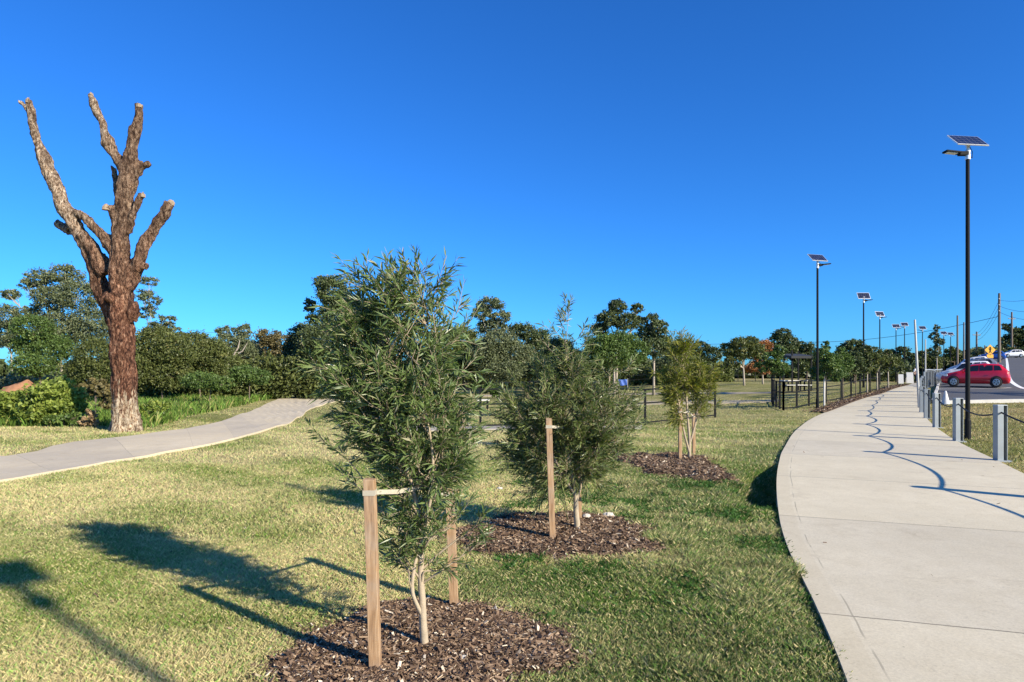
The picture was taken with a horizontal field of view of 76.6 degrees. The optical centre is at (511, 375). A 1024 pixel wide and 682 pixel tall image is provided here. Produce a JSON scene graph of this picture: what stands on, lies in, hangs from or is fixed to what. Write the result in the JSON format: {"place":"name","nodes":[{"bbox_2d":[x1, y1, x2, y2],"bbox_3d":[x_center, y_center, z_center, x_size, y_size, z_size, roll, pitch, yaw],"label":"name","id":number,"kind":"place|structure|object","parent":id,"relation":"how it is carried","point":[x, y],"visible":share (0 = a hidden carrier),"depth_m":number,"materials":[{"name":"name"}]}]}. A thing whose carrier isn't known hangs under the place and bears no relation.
{"place":"outdoors","nodes":[
{"label":"outdoors","id":0,"kind":"place"},
{"bbox_2d":[0,396,336,482],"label":"side path","id":1,"kind":"structure","parent":0,"point":[77,455],"depth_m":15.28,"materials":[{"name":"concrete"}]},
{"bbox_2d":[0,378,1023,681],"bbox_3d":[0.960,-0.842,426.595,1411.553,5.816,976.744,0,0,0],"label":"ground","id":2,"kind":"structure","parent":0,"point":[740,386],"depth_m":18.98,"materials":[{"name":"green plant"}]},
{"bbox_2d":[0,303,24,371],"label":"gum tree","id":3,"kind":"object","parent":2,"relation":"on","point":[4,340],"visible":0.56,"depth_m":57.37,"materials":[{"name":"green plant"}]},
{"bbox_2d":[0,388,34,424],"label":"weed bush","id":4,"kind":"object","parent":2,"relation":"on","point":[8,401],"visible":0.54,"depth_m":21.38,"materials":[{"name":"green plant"}]},
{"bbox_2d":[1,379,33,391],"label":"earth bank","id":5,"kind":"structure","parent":2,"relation":"on","point":[16,386],"depth_m":36.38,"materials":[{"name":"orange soil"}]},
{"bbox_2d":[2,312,78,382],"bbox_3d":[-27.621,-0.928,38.030,3.544,5.389,3.881,0,0,31],"label":"round tree","id":6,"kind":"object","parent":2,"relation":"on","point":[35,353],"visible":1,"depth_m":37.39,"materials":[{"name":"green plant"}]},
{"bbox_2d":[9,373,89,424],"bbox_3d":[-15.139,0.853,21.302,2.332,1.874,1.770,0,0,0],"label":"weed bush","id":7,"kind":"object","parent":2,"relation":"on","point":[61,395],"visible":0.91,"depth_m":21.02,"materials":[{"name":"green plant"}]},
{"bbox_2d":[0,261,109,374],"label":"gum tree","id":8,"kind":"object","parent":2,"relation":"on","point":[62,295],"visible":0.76,"depth_m":41.39,"materials":[{"name":"green plant"}]},
{"bbox_2d":[0,369,110,394],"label":"undergrowth","id":9,"kind":"object","parent":2,"relation":"on","point":[9,379],"visible":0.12,"depth_m":47.26,"materials":[{"name":"green plant"}]},
{"bbox_2d":[42,410,82,426],"bbox_3d":[-14.258,1.432,20.652,1.372,0.632,0.717,0,0,0],"label":"weed bush","id":10,"kind":"object","parent":2,"relation":"on","point":[66,418],"visible":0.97,"depth_m":20.56,"materials":[{"name":"green plant"}]},
{"bbox_2d":[55,331,110,401],"bbox_3d":[-22.025,-0.247,34.160,3.745,4.045,2.932,0,0,0],"label":"round tree","id":11,"kind":"object","parent":2,"relation":"on","point":[84,363],"visible":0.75,"depth_m":33.60,"materials":[{"name":"green plant"}]},
{"bbox_2d":[77,408,99,427],"bbox_3d":[-13.230,1.383,20.310,0.774,0.706,0.514,0,0,0],"label":"weed bush","id":12,"kind":"object","parent":2,"relation":"on","point":[92,415],"visible":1,"depth_m":20.21,"materials":[{"name":"beige plant"}]},
{"bbox_2d":[76,377,111,411],"bbox_3d":[-15.409,0.907,24.126,1.365,1.763,0.925,0,0,-17],"label":"weed bush","id":13,"kind":"object","parent":2,"relation":"on","point":[104,394],"visible":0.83,"depth_m":23.98,"materials":[{"name":"green plant"}]},
{"bbox_2d":[18,92,174,432],"bbox_3d":[-12.409,-3.273,19.523,4.673,10.400,1.258,0,0,0],"label":"dead tree","id":14,"kind":"object","parent":2,"relation":"on","point":[113,294],"visible":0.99,"depth_m":19.29,"materials":[{"name":"brown wood"}]},
{"bbox_2d":[0,391,288,429],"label":"rough grass","id":15,"kind":"structure","parent":2,"relation":"on","point":[185,405],"depth_m":29.02,"materials":[{"name":"green plant"}]},
{"bbox_2d":[139,399,171,418],"bbox_3d":[-12.340,1.303,22.525,1.099,0.973,0.851,0,0,-19],"label":"weed bush","id":16,"kind":"object","parent":2,"relation":"on","point":[156,409],"visible":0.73,"depth_m":22.39,"materials":[{"name":"green plant"}]},
{"bbox_2d":[134,275,181,341],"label":"slender gum","id":17,"kind":"object","parent":2,"relation":"on","point":[150,307],"visible":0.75,"depth_m":49.95,"materials":[{"name":"green plant"}]},
{"bbox_2d":[135,321,204,397],"bbox_3d":[-20.662,-0.675,37.762,5.092,4.950,4.061,0,0,0],"label":"bushy tree","id":18,"kind":"object","parent":2,"relation":"on","point":[157,360],"visible":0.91,"depth_m":37.23,"materials":[{"name":"green plant"}]},
{"bbox_2d":[169,328,236,396],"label":"bushy tree","id":19,"kind":"object","parent":2,"relation":"on","point":[215,351],"visible":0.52,"depth_m":40.58,"materials":[{"name":"green plant"}]},
{"bbox_2d":[177,367,236,399],"bbox_3d":[-15.966,0.664,33.818,2.667,2.176,2.220,0,0,-40],"label":"green shrub","id":20,"kind":"object","parent":2,"relation":"on","point":[214,382],"visible":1,"depth_m":33.51,"materials":[{"name":"green plant"}]},
{"bbox_2d":[137,349,338,398],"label":"undergrowth","id":21,"kind":"object","parent":2,"relation":"on","point":[284,383],"visible":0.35,"depth_m":44.78,"materials":[{"name":"green plant"}]},
{"bbox_2d":[214,321,265,362],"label":"gum tree","id":22,"kind":"object","parent":2,"relation":"on","point":[251,350],"visible":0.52,"depth_m":49.53,"materials":[{"name":"green plant"}]},
{"bbox_2d":[227,362,274,398],"bbox_3d":[-15.421,0.495,38.208,2.857,2.553,2.205,0,0,0],"label":"green shrub","id":23,"kind":"object","parent":2,"relation":"on","point":[248,374],"visible":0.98,"depth_m":37.77,"materials":[{"name":"green plant"}]},
{"bbox_2d":[248,326,287,356],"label":"round tree","id":24,"kind":"object","parent":2,"relation":"on","point":[269,342],"visible":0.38,"depth_m":55.02,"materials":[{"name":"green plant"}]},
{"bbox_2d":[277,322,320,379],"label":"round tree","id":25,"kind":"object","parent":2,"relation":"on","point":[288,347],"visible":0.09,"depth_m":49.55,"materials":[{"name":"green plant"}]},
{"bbox_2d":[291,274,403,374],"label":"gum tree","id":26,"kind":"object","parent":2,"relation":"on","point":[323,284],"visible":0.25,"depth_m":44.94,"materials":[{"name":"green plant"}]},
{"bbox_2d":[234,596,600,681],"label":"mulch bed","id":27,"kind":"object","parent":2,"relation":"on","point":[490,641],"visible":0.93,"depth_m":3.90,"materials":[{"name":"wood"}]},
{"bbox_2d":[363,478,381,667],"bbox_3d":[-0.785,1.192,3.661,0.101,1.218,0.068,0,0,0],"label":"tree stake","id":28,"kind":"object","parent":27,"relation":"on","point":[372,568],"visible":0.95,"depth_m":3.63,"materials":[{"name":"brown wood"}]},
{"bbox_2d":[377,485,448,495],"bbox_3d":[-0.564,0.762,4.157,0.130,0.230,1.098,0,0,19],"label":"tree strap","id":29,"kind":"object","parent":28,"relation":"attached to","point":[391,491],"visible":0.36,"depth_m":3.83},
{"bbox_2d":[287,244,497,644],"bbox_3d":[-0.718,0.434,3.956,1.286,2.470,0.846,0,0,0],"label":"young tree","id":30,"kind":"object","parent":27,"relation":"on","point":[369,389],"visible":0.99,"depth_m":3.89,"materials":[{"name":"green plant"}]},
{"bbox_2d":[446,488,458,604],"bbox_3d":[-0.432,1.307,4.694,0.100,1.011,0.068,0,0,0],"label":"tree stake","id":31,"kind":"object","parent":27,"relation":"on","point":[453,585],"visible":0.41,"depth_m":4.66,"materials":[{"name":"brown wood"}]},
{"bbox_2d":[437,324,487,391],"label":"round tree","id":32,"kind":"object","parent":2,"relation":"on","point":[472,333],"visible":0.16,"depth_m":59.49,"materials":[{"name":"green plant"}]},
{"bbox_2d":[471,294,511,381],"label":"gum tree","id":33,"kind":"object","parent":2,"relation":"on","point":[484,325],"visible":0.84,"depth_m":63.72,"materials":[{"name":"green plant"}]},
{"bbox_2d":[482,382,501,397],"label":"green shrub","id":34,"kind":"object","parent":2,"relation":"on","point":[494,393],"visible":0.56,"depth_m":46.45,"materials":[{"name":"green plant"}]},
{"bbox_2d":[462,326,536,383],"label":"round tree","id":35,"kind":"object","parent":2,"relation":"on","point":[502,346],"visible":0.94,"depth_m":57.03,"materials":[{"name":"green plant"}]},
{"bbox_2d":[368,425,641,430],"bbox_3d":[-0.047,1.686,20.375,9.033,0.184,1.612,0,0,-6],"label":"edging strip","id":36,"kind":"object","parent":2,"relation":"on","point":[490,428],"visible":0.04,"depth_m":20.05,"materials":[{"name":"concrete"}]},
{"bbox_2d":[0,346,1023,381],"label":"distant wood","id":37,"kind":"object","parent":2,"relation":"on","point":[3,368],"visible":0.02,"depth_m":160.90,"materials":[{"name":"green plant"}]},
{"bbox_2d":[506,321,552,387],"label":"round tree","id":38,"kind":"object","parent":2,"relation":"on","point":[524,332],"visible":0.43,"depth_m":65.25,"materials":[{"name":"green plant"}]},
{"bbox_2d":[366,388,715,425],"bbox_3d":[2.058,1.094,21.789,13.550,1.415,1.749,0,0,-23],"label":"rail fence","id":39,"kind":"object","parent":2,"relation":"on","point":[480,402],"visible":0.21,"depth_m":21.80,"materials":[{"name":"black metal"}]},
{"bbox_2d":[436,510,673,563],"bbox_3d":[0.455,1.597,6.611,2.483,0.170,2.286,0,0,0],"label":"mulch bed","id":40,"kind":"object","parent":2,"relation":"on","point":[525,531],"visible":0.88,"depth_m":6.30,"materials":[{"name":"wood"}]},
{"bbox_2d":[546,418,555,537],"bbox_3d":[0.379,1.076,6.327,0.100,1.318,0.064,0,0,0],"label":"tree stake","id":41,"kind":"object","parent":40,"relation":"on","point":[550,477],"visible":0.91,"depth_m":6.30,"materials":[{"name":"brown wood"}]},
{"bbox_2d":[483,291,651,528],"bbox_3d":[0.564,0.364,6.654,1.795,2.462,1.080,0,0,0],"label":"young tree","id":42,"kind":"object","parent":40,"relation":"on","point":[587,400],"visible":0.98,"depth_m":6.56,"materials":[{"name":"green plant"}]},
{"bbox_2d":[574,451,581,518],"bbox_3d":[0.720,1.168,7.059,0.088,1.110,0.064,0,0,0],"label":"tree stake","id":43,"kind":"object","parent":40,"relation":"on","point":[580,507],"visible":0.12,"depth_m":7.03,"materials":[{"name":"brown wood"}]},
{"bbox_2d":[538,336,583,376],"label":"round tree","id":44,"kind":"object","parent":2,"relation":"on","point":[554,340],"visible":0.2,"depth_m":59.84,"materials":[{"name":"green plant"}]},
{"bbox_2d":[440,354,734,387],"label":"undergrowth","id":45,"kind":"object","parent":2,"relation":"on","point":[642,376],"visible":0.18,"depth_m":81.36,"materials":[{"name":"green plant"}]},
{"bbox_2d":[403,371,772,386],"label":"rail fence","id":46,"kind":"object","parent":2,"relation":"on","point":[619,376],"visible":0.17,"depth_m":78.55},
{"bbox_2d":[580,328,651,395],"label":"round tree","id":47,"kind":"object","parent":2,"relation":"on","point":[623,345],"visible":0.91,"depth_m":49.52,"materials":[{"name":"green plant"}]},
{"bbox_2d":[589,298,645,391],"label":"gum tree","id":48,"kind":"object","parent":2,"relation":"on","point":[615,318],"visible":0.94,"depth_m":55.56,"materials":[{"name":"green plant"}]},
{"bbox_2d":[633,312,671,394],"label":"gum tree","id":49,"kind":"object","parent":2,"relation":"on","point":[651,332],"visible":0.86,"depth_m":51.58,"materials":[{"name":"green plant"}]},
{"bbox_2d":[493,477,817,633],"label":"weed tufts","id":50,"kind":"object","parent":2,"relation":"on","point":[741,516],"visible":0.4,"depth_m":6.21,"materials":[{"name":"green plant"}]},
{"bbox_2d":[649,340,697,382],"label":"round tree","id":51,"kind":"object","parent":2,"relation":"on","point":[662,361],"visible":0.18,"depth_m":71.22,"materials":[{"name":"green plant"}]},
{"bbox_2d":[615,451,743,483],"bbox_3d":[2.946,1.631,11.847,2.088,0.254,4.140,0,0,0],"label":"mulch bed","id":52,"kind":"object","parent":2,"relation":"on","point":[699,467],"visible":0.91,"depth_m":11.19,"materials":[{"name":"wood"}]},
{"bbox_2d":[678,408,681,458],"bbox_3d":[3.227,1.197,12.447,0.066,1.116,0.066,0,0,0],"label":"tree stake","id":53,"kind":"object","parent":52,"relation":"on","point":[680,443],"visible":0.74,"depth_m":12.42,"materials":[{"name":"brown wood"}]},
{"bbox_2d":[643,327,729,457],"bbox_3d":[3.393,0.322,12.556,1.725,2.614,1.096,0,0,0],"label":"young tree","id":54,"kind":"object","parent":52,"relation":"on","point":[694,380],"visible":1,"depth_m":12.48,"materials":[{"name":"green plant"}]},
{"bbox_2d":[692,414,695,453],"bbox_3d":[3.815,1.304,13.614,0.066,0.993,0.066,0,0,0],"label":"tree stake","id":55,"kind":"object","parent":2,"relation":"on","point":[693,440],"visible":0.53,"depth_m":13.58,"materials":[{"name":"brown wood"}]},
{"bbox_2d":[691,340,722,374],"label":"gum tree","id":56,"kind":"object","parent":2,"relation":"on","point":[708,350],"visible":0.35,"depth_m":75.57,"materials":[{"name":"green plant"}]},
{"bbox_2d":[718,335,766,385],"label":"spreading tree","id":57,"kind":"object","parent":2,"relation":"on","point":[740,349],"visible":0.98,"depth_m":59.57,"materials":[{"name":"green plant"}]},
{"bbox_2d":[740,338,773,383],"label":"autumn tree","id":58,"kind":"object","parent":2,"relation":"on","point":[749,368],"visible":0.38,"depth_m":62.66,"materials":[{"name":"orange plant"}]},
{"bbox_2d":[752,344,791,399],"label":"tree","id":59,"kind":"object","parent":2,"relation":"on","point":[775,368],"visible":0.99,"depth_m":36.66,"materials":[{"name":"green plant"}]},
{"bbox_2d":[771,378,783,410],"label":"fence gate","id":60,"kind":"structure","parent":2,"relation":"on","point":[780,394],"depth_m":31.10,"materials":[{"name":"black metal"}]},
{"bbox_2d":[767,327,806,379],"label":"gum tree","id":61,"kind":"object","parent":2,"relation":"on","point":[777,335],"visible":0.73,"depth_m":83.39,"materials":[{"name":"green plant"}]},
{"bbox_2d":[777,380,807,390],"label":"picnic table","id":62,"kind":"object","parent":2,"relation":"on","point":[799,385],"visible":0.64,"depth_m":44.34,"materials":[{"name":"grey metal"}]},
{"bbox_2d":[779,350,812,391],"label":"picnic shelter","id":63,"kind":"object","parent":2,"relation":"on","point":[792,355],"visible":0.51,"depth_m":44.00,"materials":[{"name":"grey metal"}]},
{"bbox_2d":[789,340,829,381],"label":"round tree","id":64,"kind":"object","parent":2,"relation":"on","point":[804,364],"visible":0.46,"depth_m":83.32,"materials":[{"name":"green plant"}]},
{"bbox_2d":[807,254,830,407],"bbox_3d":[14.111,-1.992,29.816,1.039,7.168,0.446,0,0,-13],"label":"solar street lamp","id":65,"kind":"object","parent":2,"relation":"on","point":[816,258],"visible":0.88,"depth_m":29.76,"materials":[{"name":"metal"}]},
{"bbox_2d":[782,370,879,408],"bbox_3d":[17.952,0.669,35.514,0.305,2.109,16.377,0,0,43],"label":"rail fence","id":66,"kind":"object","parent":2,"relation":"on","point":[870,378],"visible":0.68,"depth_m":34.50,"materials":[{"name":"black metal"}]},
{"bbox_2d":[834,338,867,383],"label":"round tree","id":67,"kind":"object","parent":2,"relation":"on","point":[849,344],"visible":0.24,"depth_m":65.76,"materials":[{"name":"green plant"}]},
{"bbox_2d":[800,384,908,412],"bbox_3d":[22.867,1.182,40.895,1.913,0.958,34.716,0,0,37],"label":"mulch strip","id":68,"kind":"object","parent":2,"relation":"on","point":[839,403],"visible":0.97,"depth_m":34.11,"materials":[{"name":"wood"}]},
{"bbox_2d":[808,340,847,406],"bbox_3d":[15.015,-0.002,30.629,1.780,3.304,1.470,0,0,0],"label":"tree","id":69,"kind":"object","parent":68,"relation":"on","point":[828,370],"visible":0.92,"depth_m":30.58,"materials":[{"name":"green plant"}]},
{"bbox_2d":[834,346,855,398],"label":"tree","id":70,"kind":"object","parent":68,"relation":"on","point":[843,354],"visible":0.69,"depth_m":34.59,"materials":[{"name":"green plant"}]},
{"bbox_2d":[848,351,867,395],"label":"tree","id":71,"kind":"object","parent":68,"relation":"on","point":[857,366],"visible":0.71,"depth_m":36.30,"materials":[{"name":"green plant"}]},
{"bbox_2d":[859,344,882,392],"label":"tree","id":72,"kind":"object","parent":68,"relation":"on","point":[872,359],"visible":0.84,"depth_m":37.82,"materials":[{"name":"green plant"}]},
{"bbox_2d":[868,346,889,389],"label":"tree","id":73,"kind":"object","parent":68,"relation":"on","point":[882,362],"visible":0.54,"depth_m":39.73,"materials":[{"name":"green plant"}]},
{"bbox_2d":[879,348,902,387],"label":"tree","id":74,"kind":"object","parent":68,"relation":"on","point":[895,361],"visible":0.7,"depth_m":41.74,"materials":[{"name":"green plant"}]},
{"bbox_2d":[893,354,907,384],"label":"tree","id":75,"kind":"object","parent":68,"relation":"on","point":[901,367],"visible":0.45,"depth_m":48.14,"materials":[{"name":"green plant"}]},
{"bbox_2d":[857,293,872,386],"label":"solar street lamp","id":76,"kind":"object","parent":2,"relation":"on","point":[863,296],"visible":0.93,"depth_m":44.96,"materials":[{"name":"metal"}]},
{"bbox_2d":[831,359,915,381],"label":"undergrowth","id":77,"kind":"object","parent":2,"relation":"on","point":[909,366],"visible":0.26,"depth_m":85.12,"materials":[{"name":"green plant"}]},
{"bbox_2d":[875,311,884,384],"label":"solar street lamp","id":78,"kind":"object","parent":2,"relation":"on","point":[877,313],"visible":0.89,"depth_m":58.98,"materials":[{"name":"metal"}]},
{"bbox_2d":[777,383,1023,681],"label":"footpath","id":79,"kind":"structure","parent":2,"relation":"on","point":[891,498],"depth_m":6.24,"materials":[{"name":"concrete"}]},
{"bbox_2d":[890,346,920,363],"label":"round tree","id":80,"kind":"object","parent":2,"relation":"on","point":[909,356],"visible":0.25,"depth_m":99.41,"materials":[{"name":"green plant"}]},
{"bbox_2d":[906,372,913,382],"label":"board sign","id":81,"kind":"object","parent":2,"relation":"on","point":[909,377],"visible":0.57,"depth_m":67.85,"materials":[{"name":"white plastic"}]},
{"bbox_2d":[914,320,918,407],"bbox_3d":[17.812,-0.380,28.500,0.302,4.119,0.114,0,0,0],"label":"steel pole","id":82,"kind":"object","parent":2,"relation":"on","point":[916,358],"visible":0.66,"depth_m":28.46,"materials":[{"name":"grey metal"}]},
{"bbox_2d":[919,386,924,412],"bbox_3d":[16.598,1.023,26.253,0.270,1.132,0.250,0,0,20],"label":"bollard","id":83,"kind":"object","parent":2,"relation":"on","point":[921,400],"visible":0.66,"depth_m":26.21,"materials":[{"name":"metal"}]},
{"bbox_2d":[923,389,931,418],"bbox_3d":[15.048,1.081,23.531,0.270,1.132,0.250,0,0,20],"label":"bollard","id":84,"kind":"object","parent":2,"relation":"on","point":[927,407],"visible":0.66,"depth_m":23.47,"materials":[{"name":"metal"}]},
{"bbox_2d":[918,349,945,370],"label":"round tree","id":85,"kind":"object","parent":2,"relation":"on","point":[930,359],"visible":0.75,"depth_m":116.90,"materials":[{"name":"green plant"}]},
{"bbox_2d":[927,324,945,370],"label":"slender gum","id":86,"kind":"object","parent":2,"relation":"on","point":[937,339],"visible":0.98,"depth_m":111.92,"materials":[{"name":"green plant"}]},
{"bbox_2d":[932,393,942,427],"bbox_3d":[13.007,1.117,19.869,0.270,1.132,0.250,0,0,7],"label":"bollard","id":87,"kind":"object","parent":2,"relation":"on","point":[936,412],"visible":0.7,"depth_m":19.80,"materials":[{"name":"metal"}]},
{"bbox_2d":[941,391,949,404],"bbox_3d":[20.373,1.067,30.479,0.460,0.660,0.460,0,0,0],"label":"traffic cone","id":88,"kind":"object","parent":2,"relation":"on","point":[945,399],"visible":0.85,"depth_m":30.39,"materials":[{"name":"white plastic"}]},
{"bbox_2d":[938,346,974,365],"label":"round tree","id":89,"kind":"object","parent":2,"relation":"on","point":[947,357],"visible":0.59,"depth_m":127.47,"materials":[{"name":"green plant"}]},
{"bbox_2d":[956,315,958,364],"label":"steel pole","id":90,"kind":"object","parent":2,"relation":"on","point":[957,354],"visible":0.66,"depth_m":71.93,"materials":[{"name":"grey metal"}]},
{"bbox_2d":[951,398,966,441],"bbox_3d":[10.866,1.124,15.805,0.270,1.132,0.250,0,0,7],"label":"bollard","id":91,"kind":"object","parent":2,"relation":"on","point":[957,422],"visible":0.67,"depth_m":15.76,"materials":[{"name":"metal"}]},
{"bbox_2d":[942,135,988,440],"bbox_3d":[11.473,-2.239,16.437,1.026,7.780,0.377,0,0,-7],"label":"solar street lamp","id":92,"kind":"object","parent":2,"relation":"on","point":[967,141],"visible":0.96,"depth_m":16.41,"materials":[{"name":"metal"}]},
{"bbox_2d":[931,383,1023,403],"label":"kerb","id":93,"kind":"structure","parent":2,"relation":"on","point":[992,400],"depth_m":30.70,"materials":[{"name":"concrete"}]},
{"bbox_2d":[937,357,1023,400],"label":"car park","id":94,"kind":"structure","parent":2,"relation":"on","point":[1010,390],"depth_m":40.15,"materials":[{"name":"grey asphalt"}]},
{"bbox_2d":[935,361,990,380],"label":"parked car","id":95,"kind":"object","parent":94,"relation":"on","point":[960,366],"visible":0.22,"depth_m":48.29,"materials":[{"name":"white paint"}]},
{"bbox_2d":[951,358,997,368],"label":"parked car","id":96,"kind":"object","parent":94,"relation":"on","point":[991,361],"visible":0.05,"depth_m":53.45,"materials":[{"name":"silver metal"}]},
{"bbox_2d":[941,363,1010,387],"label":"parked car","id":97,"kind":"object","parent":94,"relation":"on","point":[996,375],"visible":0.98,"depth_m":42.32,"materials":[{"name":"red paint"}]},
{"bbox_2d":[985,345,994,357],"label":"warning sign","id":98,"kind":"object","parent":94,"relation":"on","point":[989,349],"visible":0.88,"depth_m":61.96,"materials":[{"name":"yellow metal"}]},
{"bbox_2d":[978,351,1005,359],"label":"parked car","id":99,"kind":"object","parent":94,"relation":"on","point":[995,354],"visible":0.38,"depth_m":107.03,"materials":[{"name":"blue paint"}]},
{"bbox_2d":[1004,350,1023,357],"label":"parked car","id":100,"kind":"object","parent":94,"relation":"on","point":[1015,353],"visible":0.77,"depth_m":126.21,"materials":[{"name":"white paint"}]},
{"bbox_2d":[997,293,1000,361],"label":"utility pole","id":101,"kind":"object","parent":2,"relation":"on","point":[999,330],"visible":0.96,"depth_m":95.85,"materials":[{"name":"wood"}]},
{"bbox_2d":[990,405,1010,462],"bbox_3d":[9.184,1.124,12.202,0.270,1.132,0.250,0,0,7],"label":"bollard","id":102,"kind":"object","parent":2,"relation":"on","point":[1000,437],"visible":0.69,"depth_m":12.14,"materials":[{"name":"metal"}]},
{"bbox_2d":[995,323,1023,349],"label":"dense tree","id":103,"kind":"object","parent":2,"relation":"on","point":[1018,337],"visible":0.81,"depth_m":149.40,"materials":[{"name":"green plant"}]},
{"bbox_2d":[0,0,1023,367],"label":"sky","id":104,"kind":"structure","parent":0,"point":[685,161],"materials":[{"name":"blue"}]},
{"bbox_2d":[478,392,770,396],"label":"dirt track","id":105,"kind":"structure","parent":0,"point":[690,393],"depth_m":48.04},
{"bbox_2d":[621,399,777,405],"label":"dirt track","id":106,"kind":"structure","parent":0,"point":[736,401],"depth_m":37.16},
{"bbox_2d":[930,401,1023,462],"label":"verge grass","id":107,"kind":"structure","parent":0,"point":[1014,428],"depth_m":20.74,"materials":[{"name":"green plant"}]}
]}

